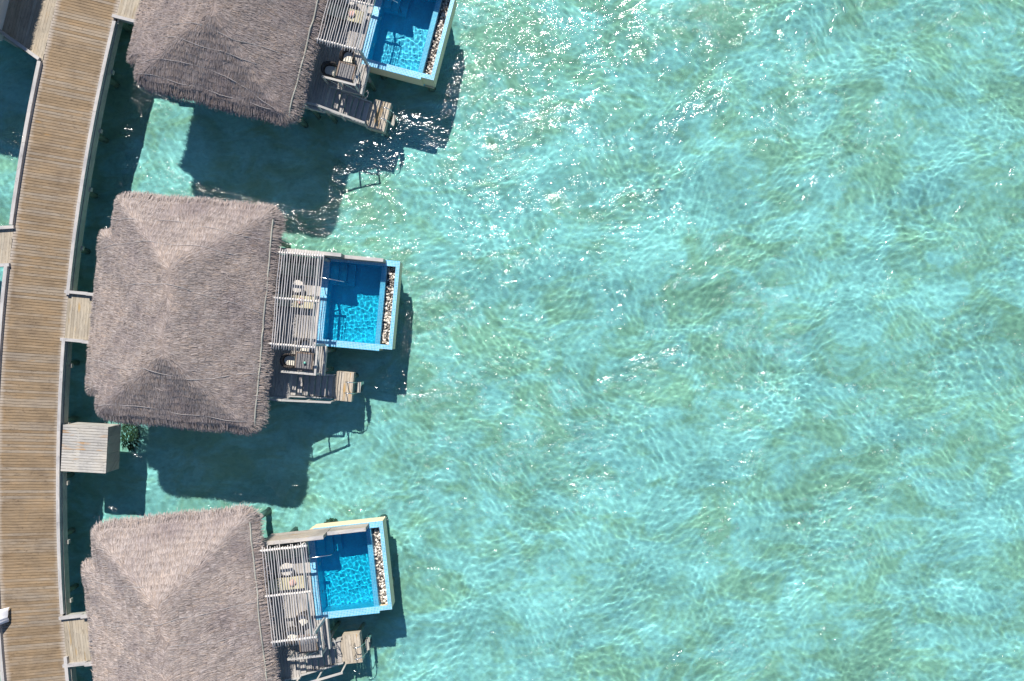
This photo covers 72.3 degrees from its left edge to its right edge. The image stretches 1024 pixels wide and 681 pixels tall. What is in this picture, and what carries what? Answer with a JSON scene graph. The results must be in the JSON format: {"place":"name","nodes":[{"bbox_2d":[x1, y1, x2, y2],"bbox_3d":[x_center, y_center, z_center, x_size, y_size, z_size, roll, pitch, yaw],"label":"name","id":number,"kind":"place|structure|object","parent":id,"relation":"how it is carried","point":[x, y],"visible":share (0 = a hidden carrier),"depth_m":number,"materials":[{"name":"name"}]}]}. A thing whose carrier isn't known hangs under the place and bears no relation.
{"place":"outdoors","nodes":[
{"label":"outdoors","id":0,"kind":"place"},
{"bbox_2d":[0,0,1023,680],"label":"water","id":1,"kind":"structure","parent":0,"point":[702,360],"depth_m":36.50,"materials":[{"name":"teal liquid"}]},
{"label":"seabed","id":2,"kind":"structure","parent":0,"visible":0},
{"bbox_2d":[0,0,18,46],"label":"thatched villa","id":3,"kind":"object","parent":2,"relation":"on","point":[3,6],"visible":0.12,"depth_m":34.90,"materials":[{"name":"concrete"}]},
{"bbox_2d":[0,0,56,60],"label":"side deck","id":4,"kind":"structure","parent":2,"relation":"on","point":[26,25],"depth_m":35.01,"materials":[{"name":"wood"}]},
{"bbox_2d":[0,0,122,680],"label":"boardwalk","id":5,"kind":"structure","parent":2,"relation":"on","point":[63,130],"depth_m":35.00,"materials":[{"name":"wood"}]},
{"bbox_2d":[0,607,8,624],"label":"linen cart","id":6,"kind":"object","parent":5,"relation":"on","point":[4,618],"visible":1,"depth_m":34.69,"materials":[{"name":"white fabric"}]},
{"bbox_2d":[0,225,15,266],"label":"footbridge","id":7,"kind":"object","parent":5,"relation":"on","point":[6,235],"visible":1,"depth_m":35.00,"materials":[{"name":"beige wood"}]},
{"bbox_2d":[59,611,91,667],"bbox_3d":[-20.464,14.806,34.990,4.019,0.720,2.570,-6,90,0],"label":"footbridge","id":8,"kind":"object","parent":5,"relation":"on","point":[76,632],"visible":0.32,"depth_m":35.01,"materials":[{"name":"beige wood"}]},
{"bbox_2d":[60,290,93,343],"bbox_3d":[-20.403,-1.055,34.990,3.919,0.720,2.570,5,90,0],"label":"footbridge","id":9,"kind":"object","parent":5,"relation":"on","point":[77,324],"visible":0.37,"depth_m":35.00,"materials":[{"name":"beige wood"}]},
{"bbox_2d":[61,422,120,472],"bbox_3d":[-21.210,5.383,35.379,2.238,1.202,2.302,3,90,0],"label":"shed","id":10,"kind":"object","parent":5,"relation":"attached to","point":[96,448],"visible":0.99,"depth_m":34.78,"materials":[{"name":"grey wood"}]},
{"bbox_2d":[112,0,139,24],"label":"footbridge","id":11,"kind":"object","parent":5,"relation":"on","point":[127,11],"visible":0.17,"depth_m":35.00,"materials":[{"name":"beige wood"}]},
{"bbox_2d":[80,502,280,680],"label":"thatched villa","id":12,"kind":"object","parent":2,"relation":"on","point":[174,596],"visible":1,"depth_m":32.04,"materials":[{"name":"brown plant"}]},
{"bbox_2d":[84,190,287,435],"bbox_3d":[-15.595,-1.342,34.767,9.246,8.065,11.296,5,90,0],"label":"thatched villa","id":13,"kind":"object","parent":2,"relation":"on","point":[182,318],"visible":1,"depth_m":32.07,"materials":[{"name":"brown plant"}]},
{"bbox_2d":[126,0,329,128],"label":"thatched villa","id":14,"kind":"object","parent":2,"relation":"on","point":[251,59],"visible":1,"depth_m":32.18,"materials":[{"name":"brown plant"}]},
{"bbox_2d":[264,254,355,401],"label":"sun terrace","id":15,"kind":"structure","parent":2,"relation":"on","point":[281,387],"depth_m":35.00,"materials":[{"name":"wood"}]},
{"bbox_2d":[280,353,294,367],"bbox_3d":[-11.046,0.982,34.636,0.640,0.720,0.720,5,90,0],"label":"armchair","id":16,"kind":"object","parent":15,"relation":"on","point":[287,360],"visible":0.91,"depth_m":34.57,"materials":[{"name":"fabric"}]},
{"bbox_2d":[276,293,313,308],"bbox_3d":[-10.720,-1.941,34.709,1.860,0.574,0.620,5,90,0],"label":"sun lounger","id":17,"kind":"object","parent":15,"relation":"on","point":[288,303],"visible":0.62,"depth_m":34.63,"materials":[{"name":"wicker"}]},
{"bbox_2d":[278,262,316,277],"bbox_3d":[-10.578,-3.494,34.709,1.860,0.574,0.620,5,90,0],"label":"sun lounger","id":18,"kind":"object","parent":15,"relation":"on","point":[300,272],"visible":0.66,"depth_m":34.63,"materials":[{"name":"wicker"}]},
{"bbox_2d":[291,280,303,292],"bbox_3d":[-10.573,-2.670,34.766,0.620,0.460,0.620,5,90,0],"label":"side table","id":19,"kind":"object","parent":15,"relation":"on","point":[297,285],"visible":0.66,"depth_m":34.54,"materials":[{"name":"stone"}]},
{"bbox_2d":[267,247,329,352],"bbox_3d":[-10.361,-1.929,33.944,2.720,2.153,4.830,5,90,0],"label":"pergola","id":20,"kind":"object","parent":15,"relation":"on","point":[312,346],"visible":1,"depth_m":32.89,"materials":[{"name":"grey wood"}]},
{"bbox_2d":[266,397,335,402],"bbox_3d":[-10.539,2.966,35.097,2.970,2.045,0.100,5,90,0],"label":"stair handrail","id":21,"kind":"object","parent":15,"relation":"attached to","point":[289,400],"visible":0.92,"depth_m":34.52,"materials":[{"name":"grey wood"}]},
{"bbox_2d":[281,347,321,375],"bbox_3d":[-10.308,0.927,34.514,1.700,0.967,1.403,5,90,0],"label":"deck railing","id":22,"kind":"object","parent":15,"relation":"on","point":[304,372],"visible":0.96,"depth_m":34.03,"materials":[{"name":"silver wood"}]},
{"bbox_2d":[296,338,311,351],"bbox_3d":[-10.193,0.216,34.636,0.720,0.720,0.640,5,90,0],"label":"armchair","id":23,"kind":"object","parent":15,"relation":"on","point":[305,342],"visible":0.57,"depth_m":34.57,"materials":[{"name":"metal"}]},
{"bbox_2d":[294,352,315,370],"bbox_3d":[-10.166,1.022,34.621,0.880,0.750,0.880,5,90,0],"label":"dining table","id":24,"kind":"object","parent":15,"relation":"on","point":[301,358],"visible":0.92,"depth_m":34.25,"materials":[{"name":"grey wood"}]},
{"bbox_2d":[344,381,360,393],"bbox_3d":[-8.163,2.399,36.285,0.681,1.930,0.602,5,90,0],"label":"swim ladder","id":25,"kind":"object","parent":15,"relation":"hanging from","point":[359,387],"visible":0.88,"depth_m":36.25,"materials":[{"name":"silver metal"}]},
{"bbox_2d":[263,538,364,680],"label":"sun terrace","id":26,"kind":"structure","parent":2,"relation":"on","point":[294,669],"depth_m":35.00,"materials":[{"name":"wood"}]},
{"bbox_2d":[264,542,303,560],"bbox_3d":[-11.266,10.468,34.709,1.860,0.574,0.620,-6,90,0],"label":"sun lounger","id":27,"kind":"object","parent":26,"relation":"on","point":[274,558],"visible":0.48,"depth_m":34.63,"materials":[{"name":"wicker"}]},
{"bbox_2d":[267,575,306,592],"bbox_3d":[-11.097,12.019,34.709,1.860,0.574,0.620,-6,90,0],"label":"sun lounger","id":28,"kind":"object","parent":26,"relation":"on","point":[286,587],"visible":0.45,"depth_m":34.63,"materials":[{"name":"fabric"}]},
{"bbox_2d":[280,563,293,575],"bbox_3d":[-11.098,11.274,34.766,0.620,0.460,0.620,-6,90,0],"label":"side table","id":29,"kind":"object","parent":26,"relation":"on","point":[288,570],"visible":0.69,"depth_m":34.54,"materials":[{"name":"stone"}]},
{"bbox_2d":[283,626,298,644],"bbox_3d":[-10.917,14.490,34.636,0.640,0.720,0.720,14,90,0],"label":"armchair","id":30,"kind":"object","parent":26,"relation":"on","point":[292,632],"visible":0.49,"depth_m":34.53,"materials":[{"name":"fabric"}]},
{"bbox_2d":[260,541,325,647],"bbox_3d":[-10.751,11.968,33.944,2.702,2.151,4.844,-6,90,0],"label":"pergola","id":31,"kind":"object","parent":26,"relation":"on","point":[306,591],"visible":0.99,"depth_m":32.89,"materials":[{"name":"grey wood"}]},
{"bbox_2d":[294,610,312,629],"bbox_3d":[-10.329,13.700,34.636,0.720,0.720,0.640,-33,90,0],"label":"armchair","id":32,"kind":"object","parent":26,"relation":"on","point":[305,617],"visible":0.66,"depth_m":34.54,"materials":[{"name":"fabric"}]},
{"bbox_2d":[287,629,326,660],"bbox_3d":[-10.127,14.748,34.514,1.700,0.967,1.403,-6,90,0],"label":"deck railing","id":33,"kind":"object","parent":26,"relation":"on","point":[305,656],"visible":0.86,"depth_m":34.03,"materials":[{"name":"grey wood"}]},
{"bbox_2d":[298,630,321,653],"bbox_3d":[-9.969,14.813,34.621,0.880,0.750,0.880,-6,90,0],"label":"dining table","id":34,"kind":"object","parent":26,"relation":"on","point":[310,647],"visible":0.72,"depth_m":34.25,"materials":[{"name":"grey wood"}]},
{"bbox_2d":[282,664,346,680],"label":"stair handrail","id":35,"kind":"object","parent":26,"relation":"attached to","point":[329,676],"visible":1,"depth_m":34.90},
{"bbox_2d":[353,637,370,659],"bbox_3d":[-7.733,15.767,36.285,0.681,1.930,0.602,-6,90,0],"label":"swim ladder","id":36,"kind":"object","parent":26,"relation":"attached to","point":[368,645],"visible":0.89,"depth_m":36.25,"materials":[{"name":"silver metal"}]},
{"bbox_2d":[302,0,392,133],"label":"sun terrace","id":37,"kind":"structure","parent":2,"relation":"on","point":[318,88],"depth_m":35.00,"materials":[{"name":"wood"}]},
{"bbox_2d":[321,61,336,77],"bbox_3d":[-9.044,-13.327,34.636,0.640,0.720,0.720,12,90,0],"label":"armchair","id":38,"kind":"object","parent":37,"relation":"on","point":[328,68],"visible":0.96,"depth_m":34.57,"materials":[{"name":"wicker"}]},
{"bbox_2d":[303,100,367,128],"bbox_3d":[-8.809,-11.273,35.097,2.970,2.045,0.100,15,90,0],"label":"stair handrail","id":39,"kind":"object","parent":37,"relation":"attached to","point":[334,111],"visible":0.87,"depth_m":34.57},
{"bbox_2d":[322,58,365,92],"bbox_3d":[-8.248,-13.247,34.514,1.700,0.967,1.403,15,90,0],"label":"deck railing","id":40,"kind":"object","parent":37,"relation":"on","point":[340,82],"visible":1,"depth_m":34.03,"materials":[{"name":"silver wood"}]},
{"bbox_2d":[315,0,373,64],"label":"pergola","id":41,"kind":"object","parent":37,"relation":"on","point":[357,48],"visible":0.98,"depth_m":32.89,"materials":[{"name":"grey wood"}]},
{"bbox_2d":[326,1,363,25],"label":"sun lounger","id":42,"kind":"object","parent":37,"relation":"on","point":[345,10],"visible":0.62,"depth_m":34.63,"materials":[{"name":"wicker"}]},
{"bbox_2d":[335,61,359,87],"bbox_3d":[-8.123,-13.130,34.621,0.880,0.750,0.880,15,90,0],"label":"dining table","id":43,"kind":"object","parent":37,"relation":"on","point":[345,71],"visible":0.86,"depth_m":34.25,"materials":[{"name":"grey wood"}]},
{"bbox_2d":[339,48,355,64],"bbox_3d":[-8.064,-14.045,34.636,0.720,0.720,0.640,11,90,0],"label":"armchair","id":44,"kind":"object","parent":37,"relation":"on","point":[346,56],"visible":0.91,"depth_m":34.57,"materials":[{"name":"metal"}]},
{"bbox_2d":[345,0,355,6],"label":"side table","id":45,"kind":"object","parent":37,"relation":"on","point":[350,3],"visible":0.41,"depth_m":34.54,"materials":[{"name":"stone"}]},
{"bbox_2d":[379,107,395,126],"bbox_3d":[-6.372,-11.445,36.285,0.681,1.930,0.602,15,90,0],"label":"swim ladder","id":46,"kind":"object","parent":37,"relation":"attached to","point":[392,123],"visible":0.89,"depth_m":36.25,"materials":[{"name":"silver metal"}]},
{"bbox_2d":[306,516,394,619],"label":"plunge pool","id":47,"kind":"structure","parent":2,"relation":"on","point":[345,580],"depth_m":35.10,"materials":[{"name":"blue liquid"}]},
{"bbox_2d":[262,523,368,545],"bbox_3d":[-9.569,9.469,34.273,4.910,1.545,0.170,-6,90,0],"label":"privacy fence","id":48,"kind":"object","parent":47,"relation":"on","point":[297,536],"visible":0.94,"depth_m":34.15,"materials":[{"name":"grey wood"}]},
{"bbox_2d":[373,527,387,603],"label":"gravel","id":49,"kind":"structure","parent":47,"relation":"in","point":[382,585],"depth_m":35.38,"materials":[{"name":"white gravel"}]},
{"bbox_2d":[316,258,402,350],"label":"plunge pool","id":50,"kind":"structure","parent":2,"relation":"on","point":[353,295],"depth_m":35.10,"materials":[{"name":"blue liquid"}]},
{"bbox_2d":[278,248,385,263],"bbox_3d":[-8.717,-4.138,34.273,4.910,1.545,0.170,5,90,0],"label":"privacy fence","id":51,"kind":"object","parent":50,"relation":"on","point":[333,255],"visible":0.75,"depth_m":34.15,"materials":[{"name":"grey wood"}]},
{"bbox_2d":[381,266,395,344],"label":"gravel","id":52,"kind":"structure","parent":50,"relation":"in","point":[387,323],"depth_m":35.39,"materials":[{"name":"white gravel"}]},
{"bbox_2d":[361,0,456,88],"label":"plunge pool","id":53,"kind":"structure","parent":2,"relation":"on","point":[398,43],"depth_m":35.10,"materials":[{"name":"blue liquid"}]},
{"bbox_2d":[425,0,449,74],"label":"gravel","id":54,"kind":"structure","parent":53,"relation":"in","point":[445,4],"depth_m":35.39,"materials":[{"name":"white gravel"}]}
]}

